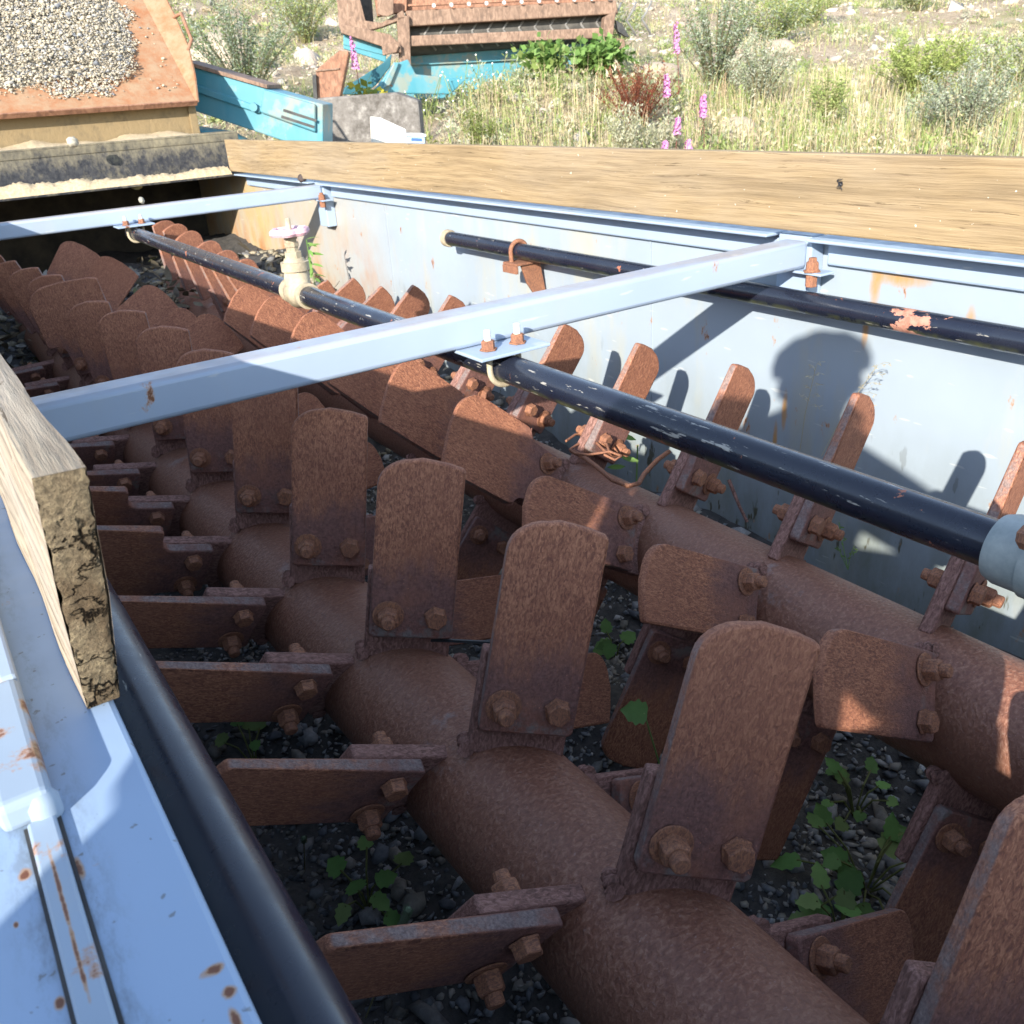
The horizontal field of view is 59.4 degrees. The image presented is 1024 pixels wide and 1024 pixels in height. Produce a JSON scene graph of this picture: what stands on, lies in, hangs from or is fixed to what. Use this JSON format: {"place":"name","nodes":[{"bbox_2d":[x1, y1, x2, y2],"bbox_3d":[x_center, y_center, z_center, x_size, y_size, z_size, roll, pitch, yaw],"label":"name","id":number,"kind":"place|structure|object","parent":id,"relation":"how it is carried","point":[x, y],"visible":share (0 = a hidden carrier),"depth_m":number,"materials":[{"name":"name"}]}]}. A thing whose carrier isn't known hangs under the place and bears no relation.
{"place":"outdoors","nodes":[
{"label":"outdoors","id":0,"kind":"place"},
{"bbox_2d":[0,131,198,150],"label":"spilled sand","id":1,"kind":"structure","parent":0,"point":[32,144],"depth_m":5.54,"materials":[{"name":"beige sand"}]},
{"bbox_2d":[34,0,1023,234],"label":"hillside","id":2,"kind":"structure","parent":0,"point":[296,73],"depth_m":19.08,"materials":[{"name":"soil"}]},
{"bbox_2d":[168,0,217,42],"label":"shrub","id":3,"kind":"object","parent":2,"relation":"on","point":[200,20],"visible":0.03,"depth_m":16.48,"materials":[{"name":"green plant"}]},
{"bbox_2d":[190,31,254,69],"bbox_3d":[-5.346,-8.180,16.298,1.109,0.979,1.544,-44,46,-53],"label":"boulder","id":4,"kind":"object","parent":2,"relation":"on","point":[215,48],"visible":0.12,"depth_m":15.85,"materials":[{"name":"stone"}]},
{"bbox_2d":[181,0,305,80],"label":"shrub","id":5,"kind":"object","parent":2,"relation":"on","point":[237,63],"visible":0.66,"depth_m":12.35,"materials":[{"name":"green plant"}]},
{"bbox_2d":[172,60,332,140],"bbox_3d":[-1.864,-2.857,6.343,1.075,0.663,0.780,-4,25,1],"label":"belt conveyor","id":6,"kind":"object","parent":2,"relation":"on","point":[267,108],"visible":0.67,"depth_m":6.30,"materials":[{"name":"teal metal"}]},
{"bbox_2d":[250,0,336,43],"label":"shrub","id":7,"kind":"object","parent":2,"relation":"on","point":[305,32],"visible":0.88,"depth_m":20.52,"materials":[{"name":"green plant"}]},
{"bbox_2d":[312,50,350,98],"bbox_3d":[-2.191,-5.298,10.932,0.488,0.554,0.410,-6,25,-3],"label":"rusty bin","id":8,"kind":"object","parent":2,"relation":"on","point":[328,78],"visible":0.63,"depth_m":10.80,"materials":[{"name":"metal"}]},
{"bbox_2d":[349,36,360,94],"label":"fireweed","id":9,"kind":"object","parent":2,"relation":"on","point":[354,52],"visible":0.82,"depth_m":11.42,"materials":[{"name":"pink plant"}]},
{"bbox_2d":[346,76,389,94],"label":"broadleaf plant","id":10,"kind":"object","parent":2,"relation":"on","point":[359,89],"visible":0.09,"depth_m":11.48,"materials":[{"name":"green plant"}]},
{"bbox_2d":[318,92,424,141],"bbox_3d":[-1.262,-3.428,8.009,0.930,0.546,0.450,-4,25,0],"label":"concrete block","id":11,"kind":"object","parent":2,"relation":"on","point":[352,114],"depth_m":7.76,"materials":[{"name":"grey concrete"}]},
{"bbox_2d":[343,54,464,94],"bbox_3d":[-1.446,-5.820,11.968,1.654,0.531,0.320,-11,26,-15],"label":"discharge chute","id":12,"kind":"object","parent":2,"relation":"on","point":[402,76],"visible":0.87,"depth_m":11.94,"materials":[{"name":"teal paint"}]},
{"bbox_2d":[404,133,425,142],"bbox_3d":[-0.814,-3.077,7.482,0.180,0.164,0.270,-8,26,-9],"label":"plastic crate","id":13,"kind":"object","parent":2,"relation":"on","point":[414,137],"visible":0.6,"depth_m":7.35,"materials":[{"name":"white plastic"}]},
{"bbox_2d":[370,117,405,142],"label":"white slab","id":14,"kind":"structure","parent":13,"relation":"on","point":[383,130],"depth_m":7.40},
{"bbox_2d":[404,74,441,138],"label":"daisy weed","id":15,"kind":"object","parent":2,"relation":"on","point":[430,107],"visible":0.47,"depth_m":11.42,"materials":[{"name":"green plant"}]},
{"bbox_2d":[427,136,443,143],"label":"weed","id":16,"kind":"object","parent":2,"relation":"on","point":[435,140],"visible":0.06,"depth_m":10.11,"materials":[{"name":"green plant"}]},
{"bbox_2d":[442,60,480,122],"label":"daisy weed","id":17,"kind":"object","parent":2,"relation":"on","point":[462,91],"visible":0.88,"depth_m":11.96,"materials":[{"name":"green plant"}]},
{"bbox_2d":[455,101,497,144],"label":"weed","id":18,"kind":"object","parent":2,"relation":"on","point":[490,130],"visible":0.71,"depth_m":10.82,"materials":[{"name":"green plant"}]},
{"bbox_2d":[471,52,506,112],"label":"daisy weed","id":19,"kind":"object","parent":2,"relation":"on","point":[487,100],"visible":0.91,"depth_m":11.96,"materials":[{"name":"green plant"}]},
{"bbox_2d":[337,0,651,99],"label":"screening machine","id":20,"kind":"object","parent":2,"relation":"on","point":[449,38],"visible":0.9,"depth_m":13.46,"materials":[{"name":"metal"}]},
{"bbox_2d":[0,173,1023,1023],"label":"washing trough","id":21,"kind":"object","parent":2,"relation":"on","point":[106,917],"visible":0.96,"depth_m":2.19,"materials":[{"name":"paint"}]},
{"bbox_2d":[0,354,119,708],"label":"side board","id":22,"kind":"object","parent":21,"relation":"on","point":[45,493],"visible":1,"depth_m":0.64,"materials":[{"name":"beige wood"}]},
{"bbox_2d":[0,0,242,201],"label":"gravel hopper","id":23,"kind":"object","parent":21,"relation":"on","point":[141,103],"visible":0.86,"depth_m":5.63,"materials":[{"name":"orange metal"}]},
{"bbox_2d":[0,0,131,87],"bbox_3d":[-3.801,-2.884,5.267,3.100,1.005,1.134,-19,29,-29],"label":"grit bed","id":24,"kind":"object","parent":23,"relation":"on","point":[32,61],"visible":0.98,"depth_m":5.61,"materials":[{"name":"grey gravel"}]},
{"bbox_2d":[66,136,78,147],"bbox_3d":[-2.552,-2.149,5.213,0.067,0.061,0.068,-19,29,-29],"label":"pebble","id":25,"kind":"object","parent":23,"relation":"on","point":[72,142],"visible":1,"depth_m":5.19,"materials":[{"name":"stone"}]},
{"bbox_2d":[0,0,178,99],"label":"heaped gravel","id":26,"kind":"structure","parent":23,"relation":"on","point":[21,14],"depth_m":5.59,"materials":[{"name":"grey gravel"}]},
{"bbox_2d":[0,166,231,198],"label":"spilled sand","id":27,"kind":"structure","parent":23,"relation":"on","point":[17,190],"depth_m":5.32,"materials":[{"name":"beige sand"}]},
{"bbox_2d":[130,179,141,189],"bbox_3d":[-2.293,-1.996,5.469,0.077,0.065,0.036,-3,25,2],"label":"pebble","id":28,"kind":"object","parent":23,"relation":"on","point":[137,188],"visible":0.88,"depth_m":5.47,"materials":[{"name":"stone"}]},
{"bbox_2d":[138,197,144,203],"bbox_3d":[-1.787,-1.503,4.327,0.028,0.033,0.056,-19,29,-29],"label":"pebble","id":29,"kind":"object","parent":21,"relation":"on","point":[141,200],"visible":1,"depth_m":4.31,"materials":[{"name":"stone"}]},
{"bbox_2d":[106,576,362,1023],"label":"spray pipe","id":30,"kind":"object","parent":21,"relation":"attached to","point":[285,971],"visible":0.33,"depth_m":0.67,"materials":[{"name":"black metal"}]},
{"bbox_2d":[298,174,305,182],"bbox_3d":[-1.135,-1.806,4.853,0.051,0.046,0.053,-19,29,-29],"label":"pebble","id":31,"kind":"object","parent":21,"relation":"on","point":[300,178],"visible":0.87,"depth_m":4.84,"materials":[{"name":"stone"}]},
{"bbox_2d":[0,241,1023,1023],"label":"paddle shaft","id":32,"kind":"object","parent":21,"relation":"in","point":[600,899],"visible":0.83,"depth_m":1.32,"materials":[{"name":"brown metal"}]},
{"bbox_2d":[431,639,489,643],"bbox_3d":[-0.112,0.234,1.633,0.148,0.006,0.007,1,26,9],"label":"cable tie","id":33,"kind":"object","parent":32,"relation":"attached to","point":[462,641],"visible":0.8,"depth_m":1.63,"materials":[{"name":"plastic"}]},
{"bbox_2d":[0,233,1023,1023],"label":"trough silt","id":34,"kind":"object","parent":21,"relation":"in","point":[414,875],"visible":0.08,"depth_m":2.03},
{"bbox_2d":[0,238,338,368],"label":"dry leaves","id":35,"kind":"object","parent":34,"relation":"on","point":[176,289],"visible":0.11,"depth_m":4.80,"materials":[{"name":"brown plant"}]},
{"bbox_2d":[0,249,451,459],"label":"rubble","id":36,"kind":"object","parent":34,"relation":"on","point":[268,264],"visible":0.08,"depth_m":5.22,"materials":[{"name":"stone"}]},
{"bbox_2d":[300,835,307,869],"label":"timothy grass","id":37,"kind":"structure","parent":34,"relation":"on","point":[303,839],"depth_m":1.75,"materials":[{"name":"green plant"}]},
{"bbox_2d":[306,237,324,285],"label":"leafy shoot","id":38,"kind":"object","parent":34,"relation":"on","point":[310,252],"visible":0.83,"depth_m":4.55,"materials":[{"name":"green plant"}]},
{"bbox_2d":[150,399,928,1023],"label":"trough gravel","id":39,"kind":"structure","parent":34,"relation":"on","point":[428,1009],"depth_m":1.94,"materials":[{"name":"grey gravel"}]},
{"bbox_2d":[215,722,266,758],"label":"broadleaf plant","id":40,"kind":"object","parent":39,"relation":"on","point":[222,739],"visible":0.55,"depth_m":2.31,"materials":[{"name":"green plant"}]},
{"bbox_2d":[326,835,413,926],"bbox_3d":[-0.280,0.761,1.818,0.180,0.105,0.195,-10,26,-13],"label":"broadleaf plant","id":41,"kind":"object","parent":39,"relation":"on","point":[379,900],"visible":0.88,"depth_m":1.80,"materials":[{"name":"green plant"}]},
{"bbox_2d":[365,904,412,1017],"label":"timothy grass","id":42,"kind":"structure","parent":39,"relation":"on","point":[406,914],"depth_m":1.23,"materials":[{"name":"plant"}]},
{"bbox_2d":[593,618,635,659],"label":"broadleaf plant","id":43,"kind":"object","parent":39,"relation":"on","point":[606,647],"visible":0.88,"depth_m":2.65,"materials":[{"name":"green plant"}]},
{"bbox_2d":[788,861,863,922],"bbox_3d":[0.627,0.772,1.685,0.160,0.111,0.227,-19,29,-29],"label":"broadleaf plant","id":44,"kind":"object","parent":39,"relation":"on","point":[849,885],"visible":0.52,"depth_m":1.71,"materials":[{"name":"green plant"}]},
{"bbox_2d":[770,802,906,915],"bbox_3d":[0.682,0.716,1.797,0.335,0.117,0.307,-19,29,-29],"label":"broadleaf plant","id":45,"kind":"object","parent":39,"relation":"on","point":[837,860],"visible":0.65,"depth_m":1.82,"materials":[{"name":"green plant"}]},
{"bbox_2d":[834,522,857,569],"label":"weed sprig","id":46,"kind":"object","parent":39,"relation":"on","point":[842,556],"visible":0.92,"depth_m":2.51,"materials":[{"name":"green plant"}]},
{"bbox_2d":[607,434,637,481],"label":"leafy shoot","id":47,"kind":"object","parent":34,"relation":"on","point":[628,458],"visible":0.66,"depth_m":2.63,"materials":[{"name":"green plant"}]},
{"bbox_2d":[620,699,659,763],"bbox_3d":[0.278,0.514,1.807,0.114,0.326,0.026,-4,25,-1],"label":"leaf sprout","id":48,"kind":"object","parent":34,"relation":"on","point":[635,712],"visible":0.83,"depth_m":1.75,"materials":[{"name":"green plant"}]},
{"bbox_2d":[727,479,748,522],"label":"twig","id":49,"kind":"object","parent":34,"relation":"on","point":[731,486],"visible":1,"depth_m":2.73,"materials":[{"name":"wood"}]},
{"bbox_2d":[799,361,823,451],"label":"seed grass","id":50,"kind":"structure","parent":34,"relation":"on","point":[810,391],"depth_m":2.38,"materials":[{"name":"plant"}]},
{"bbox_2d":[821,362,890,455],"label":"seed grass","id":51,"kind":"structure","parent":34,"relation":"on","point":[862,387],"depth_m":2.22,"materials":[{"name":"plant"}]},
{"bbox_2d":[821,756,898,831],"bbox_3d":[0.763,0.641,2.027,0.189,0.102,0.190,-5,25,-1],"label":"broadleaf plant","id":52,"kind":"object","parent":34,"relation":"on","point":[838,771],"visible":0.98,"depth_m":2.03,"materials":[{"name":"green plant"}]},
{"bbox_2d":[113,214,1023,598],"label":"spray pipe","id":53,"kind":"object","parent":21,"relation":"attached to","point":[991,548],"visible":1,"depth_m":1.40,"materials":[{"name":"black metal"}]},
{"bbox_2d":[152,220,1023,962],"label":"paddle shaft","id":54,"kind":"object","parent":21,"relation":"in","point":[936,694],"visible":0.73,"depth_m":1.82,"materials":[{"name":"brown metal"}]},
{"bbox_2d":[565,433,670,487],"bbox_3d":[0.270,-0.151,2.299,0.230,0.024,0.349,-19,29,-29],"label":"rusty wire","id":55,"kind":"object","parent":54,"relation":"attached to","point":[610,478],"visible":0.93,"depth_m":2.26,"materials":[{"name":"brown metal"}]},
{"bbox_2d":[224,139,1023,254],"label":"side board","id":56,"kind":"object","parent":21,"relation":"on","point":[972,202],"visible":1,"depth_m":2.47,"materials":[{"name":"beige wood"}]},
{"bbox_2d":[836,179,842,189],"bbox_3d":[0.790,-0.790,2.160,0.010,0.025,0.024,-19,29,-29],"label":"fly","id":57,"kind":"object","parent":56,"relation":"on","point":[840,184],"visible":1,"depth_m":2.16},
{"bbox_2d":[440,229,1023,355],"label":"spray pipe","id":58,"kind":"object","parent":21,"relation":"attached to","point":[945,327],"visible":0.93,"depth_m":2.33,"materials":[{"name":"black metal"}]},
{"bbox_2d":[11,0,1023,155],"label":"hillside grass","id":59,"kind":"structure","parent":2,"relation":"on","point":[802,36],"depth_m":18.42,"materials":[{"name":"green plant"}]},
{"bbox_2d":[509,29,581,79],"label":"broadleaf plant","id":60,"kind":"object","parent":2,"relation":"on","point":[541,52],"visible":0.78,"depth_m":12.24,"materials":[{"name":"green plant"}]},
{"bbox_2d":[103,0,1023,154],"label":"hillside stones","id":61,"kind":"object","parent":2,"relation":"on","point":[306,53],"visible":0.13,"depth_m":18.45,"materials":[{"name":"grey stone"}]},
{"bbox_2d":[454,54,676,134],"bbox_3d":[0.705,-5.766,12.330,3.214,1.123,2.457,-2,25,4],"label":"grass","id":62,"kind":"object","parent":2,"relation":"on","point":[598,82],"visible":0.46,"depth_m":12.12,"materials":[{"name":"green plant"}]},
{"bbox_2d":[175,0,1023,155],"bbox_3d":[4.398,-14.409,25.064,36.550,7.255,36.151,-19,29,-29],"label":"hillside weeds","id":63,"kind":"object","parent":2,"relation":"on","point":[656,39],"visible":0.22,"depth_m":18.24,"materials":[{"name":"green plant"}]},
{"bbox_2d":[566,26,639,80],"bbox_3d":[1.170,-6.251,12.337,0.960,0.740,1.048,-19,29,-29],"label":"broadleaf plant","id":64,"kind":"object","parent":2,"relation":"on","point":[607,51],"visible":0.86,"depth_m":12.15,"materials":[{"name":"green plant"}]},
{"bbox_2d":[600,100,652,147],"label":"shrub","id":65,"kind":"object","parent":2,"relation":"on","point":[621,138],"visible":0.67,"depth_m":10.38,"materials":[{"name":"green plant"}]},
{"bbox_2d":[613,0,646,55],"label":"shrub","id":66,"kind":"object","parent":2,"relation":"on","point":[634,21],"visible":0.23,"depth_m":16.49,"materials":[{"name":"green plant"}]},
{"bbox_2d":[590,60,681,132],"bbox_3d":[1.530,-5.231,11.394,1.064,0.924,1.131,-19,29,-29],"label":"dock plant","id":67,"kind":"object","parent":2,"relation":"on","point":[636,90],"visible":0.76,"depth_m":11.26,"materials":[{"name":"brown plant"}]},
{"bbox_2d":[634,62,681,81],"bbox_3d":[2.446,-7.364,15.136,0.975,0.418,0.485,-19,29,-29],"label":"boulder","id":68,"kind":"object","parent":2,"relation":"on","point":[668,69],"visible":0.33,"depth_m":14.95,"materials":[{"name":"stone"}]},
{"bbox_2d":[638,112,682,148],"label":"shrub","id":69,"kind":"object","parent":2,"relation":"on","point":[663,136],"visible":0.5,"depth_m":10.57,"materials":[{"name":"green plant"}]},
{"bbox_2d":[661,140,668,148],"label":"fireweed","id":70,"kind":"object","parent":2,"relation":"on","point":[665,143],"visible":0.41,"depth_m":10.33,"materials":[{"name":"pink plant"}]},
{"bbox_2d":[663,73,672,138],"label":"fireweed","id":71,"kind":"object","parent":2,"relation":"on","point":[666,84],"visible":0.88,"depth_m":11.07,"materials":[{"name":"pink plant"}]},
{"bbox_2d":[672,117,680,147],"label":"fireweed","id":72,"kind":"object","parent":2,"relation":"on","point":[677,122],"visible":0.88,"depth_m":10.48,"materials":[{"name":"pink plant"}]},
{"bbox_2d":[673,21,684,116],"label":"fireweed","id":73,"kind":"object","parent":2,"relation":"on","point":[676,44],"visible":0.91,"depth_m":11.72,"materials":[{"name":"pink plant"}]},
{"bbox_2d":[684,139,692,148],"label":"fireweed","id":74,"kind":"object","parent":2,"relation":"on","point":[689,144],"visible":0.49,"depth_m":10.37,"materials":[{"name":"pink plant"}]},
{"bbox_2d":[696,94,707,145],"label":"fireweed","id":75,"kind":"object","parent":2,"relation":"on","point":[702,118],"visible":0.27,"depth_m":11.07,"materials":[{"name":"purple plant"}]},
{"bbox_2d":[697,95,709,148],"bbox_3d":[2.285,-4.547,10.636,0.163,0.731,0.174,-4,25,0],"label":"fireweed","id":76,"kind":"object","parent":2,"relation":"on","point":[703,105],"visible":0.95,"depth_m":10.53,"materials":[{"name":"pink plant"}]},
{"bbox_2d":[679,0,760,97],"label":"shrub","id":77,"kind":"object","parent":2,"relation":"on","point":[710,67],"visible":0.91,"depth_m":13.38,"materials":[{"name":"green plant"}]},
{"bbox_2d":[713,116,757,141],"bbox_3d":[2.917,-4.931,11.687,0.541,0.398,0.563,-19,29,-29],"label":"boulder","id":78,"kind":"object","parent":2,"relation":"on","point":[725,124],"visible":0.23,"depth_m":11.51,"materials":[{"name":"stone"}]},
{"bbox_2d":[719,24,803,112],"bbox_3d":[3.581,-6.431,13.085,1.221,1.160,1.189,-19,29,-29],"label":"shrub","id":79,"kind":"object","parent":2,"relation":"on","point":[763,73],"visible":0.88,"depth_m":13.00,"materials":[{"name":"green plant"}]},
{"bbox_2d":[732,0,826,40],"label":"shrub","id":80,"kind":"object","parent":2,"relation":"on","point":[785,23],"visible":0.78,"depth_m":18.49,"materials":[{"name":"green plant"}]},
{"bbox_2d":[756,0,846,27],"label":"shrub","id":81,"kind":"object","parent":2,"relation":"on","point":[824,3],"visible":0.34,"depth_m":20.88,"materials":[{"name":"green plant"}]},
{"bbox_2d":[804,58,854,131],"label":"weed","id":82,"kind":"object","parent":2,"relation":"on","point":[838,93],"visible":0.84,"depth_m":11.60,"materials":[{"name":"green plant"}]},
{"bbox_2d":[893,0,930,11],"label":"shrub","id":83,"kind":"object","parent":2,"relation":"on","point":[918,4],"visible":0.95,"depth_m":22.69,"materials":[{"name":"green plant"}]},
{"bbox_2d":[869,24,979,103],"bbox_3d":[5.819,-6.370,12.788,1.506,1.043,1.503,-19,29,-29],"label":"shrub","id":84,"kind":"object","parent":2,"relation":"on","point":[937,57],"visible":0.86,"depth_m":12.62,"materials":[{"name":"green plant"}]},
{"bbox_2d":[902,45,1023,144],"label":"shrub","id":85,"kind":"object","parent":2,"relation":"on","point":[975,95],"visible":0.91,"depth_m":10.68,"materials":[{"name":"green plant"}]},
{"bbox_2d":[946,30,1023,90],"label":"shrub","id":86,"kind":"object","parent":2,"relation":"on","point":[1014,60],"visible":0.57,"depth_m":13.15,"materials":[{"name":"green plant"}]},
{"bbox_2d":[432,37,1023,155],"bbox_3d":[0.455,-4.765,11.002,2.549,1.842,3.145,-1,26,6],"label":"tall dry grass","id":87,"kind":"structure","parent":0,"point":[542,125],"depth_m":11.53,"materials":[{"name":"plant"}]},
{"bbox_2d":[681,45,1023,155],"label":"tall dry grass","id":88,"kind":"structure","parent":0,"point":[817,123],"depth_m":11.39,"materials":[{"name":"plant"}]}
]}

